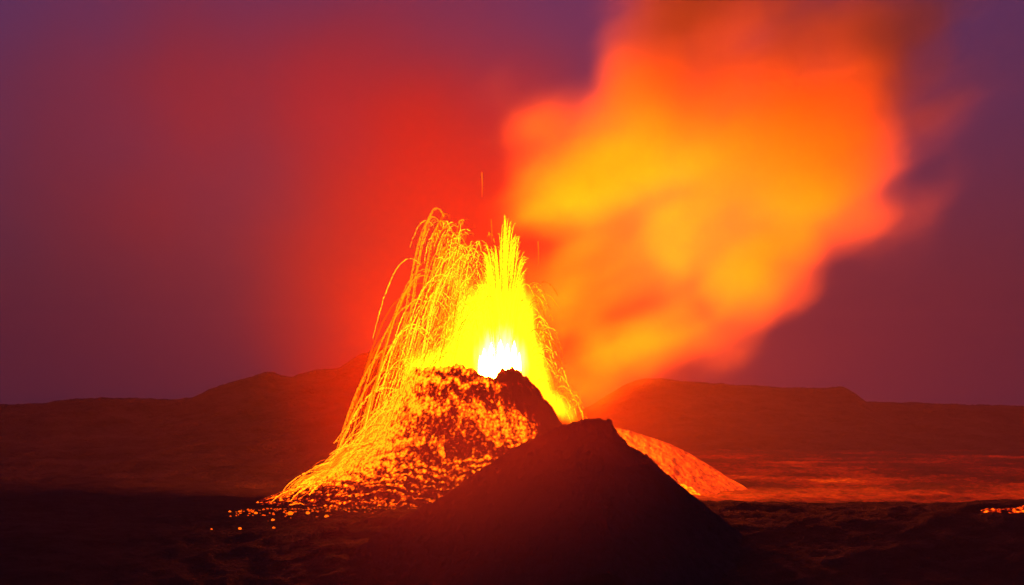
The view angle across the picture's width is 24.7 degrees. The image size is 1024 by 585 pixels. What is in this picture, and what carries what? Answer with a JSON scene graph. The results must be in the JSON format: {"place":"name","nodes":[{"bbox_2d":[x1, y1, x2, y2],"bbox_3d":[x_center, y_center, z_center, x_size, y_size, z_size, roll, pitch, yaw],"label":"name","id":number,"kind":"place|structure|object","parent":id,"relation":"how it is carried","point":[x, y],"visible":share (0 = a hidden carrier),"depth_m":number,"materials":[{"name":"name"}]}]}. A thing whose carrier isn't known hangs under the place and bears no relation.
{"place":"outdoors","nodes":[
{"label":"outdoors","id":0,"kind":"place"},
{"bbox_2d":[0,347,564,488],"bbox_3d":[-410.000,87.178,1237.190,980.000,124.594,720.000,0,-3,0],"label":"hill","id":1,"kind":"structure","parent":0,"point":[264,430],"depth_m":1197.76,"materials":[{"name":"brown stone"}]},
{"bbox_2d":[0,420,1023,584],"bbox_3d":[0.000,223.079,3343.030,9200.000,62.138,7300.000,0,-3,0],"label":"ground","id":2,"kind":"structure","parent":0,"point":[90,530],"depth_m":621.75,"materials":[{"name":"black stone"}]},
{"bbox_2d":[230,497,424,517],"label":"scattered embers","id":3,"kind":"object","parent":2,"relation":"on","point":[344,508],"visible":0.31,"depth_m":725.28},
{"bbox_2d":[254,363,561,508],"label":"spatter cone","id":4,"kind":"object","parent":2,"relation":"on","point":[456,425],"visible":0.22,"depth_m":775.74,"materials":[{"name":"orange stone"}]},
{"bbox_2d":[275,208,587,504],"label":"lava fountain","id":5,"kind":"object","parent":4,"relation":"on","point":[505,361],"visible":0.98,"depth_m":801.70,"materials":[{"name":"liquid"}]},
{"bbox_2d":[355,418,741,584],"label":"rock mound","id":6,"kind":"object","parent":2,"relation":"on","point":[581,500],"visible":0.94,"depth_m":583.94,"materials":[{"name":"black stone"}]},
{"bbox_2d":[614,427,747,494],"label":"lava bank","id":7,"kind":"structure","parent":2,"relation":"on","point":[687,469],"depth_m":836.02,"materials":[{"name":"orange"}]},
{"bbox_2d":[678,480,699,494],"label":"lava pool","id":8,"kind":"structure","parent":2,"relation":"on","point":[691,490],"depth_m":816.01,"materials":[{"name":"orange liquid"}]},
{"bbox_2d":[981,505,1023,512],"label":"lava stream","id":9,"kind":"structure","parent":2,"relation":"on","point":[1019,509],"depth_m":634.37,"materials":[{"name":"orange liquid"}]},
{"bbox_2d":[0,0,1023,419],"label":"sky","id":10,"kind":"structure","parent":0,"point":[197,196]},
{"bbox_2d":[566,378,1023,450],"bbox_3d":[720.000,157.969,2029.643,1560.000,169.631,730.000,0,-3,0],"label":"hill","id":11,"kind":"structure","parent":0,"point":[693,415],"depth_m":1945.18,"materials":[{"name":"brown stone"}]},
{"bbox_2d":[682,449,1023,502],"bbox_3d":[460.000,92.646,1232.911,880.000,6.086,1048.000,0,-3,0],"label":"lava field","id":12,"kind":"structure","parent":0,"point":[853,475],"depth_m":1064.64,"materials":[{"name":"red"}]}
]}

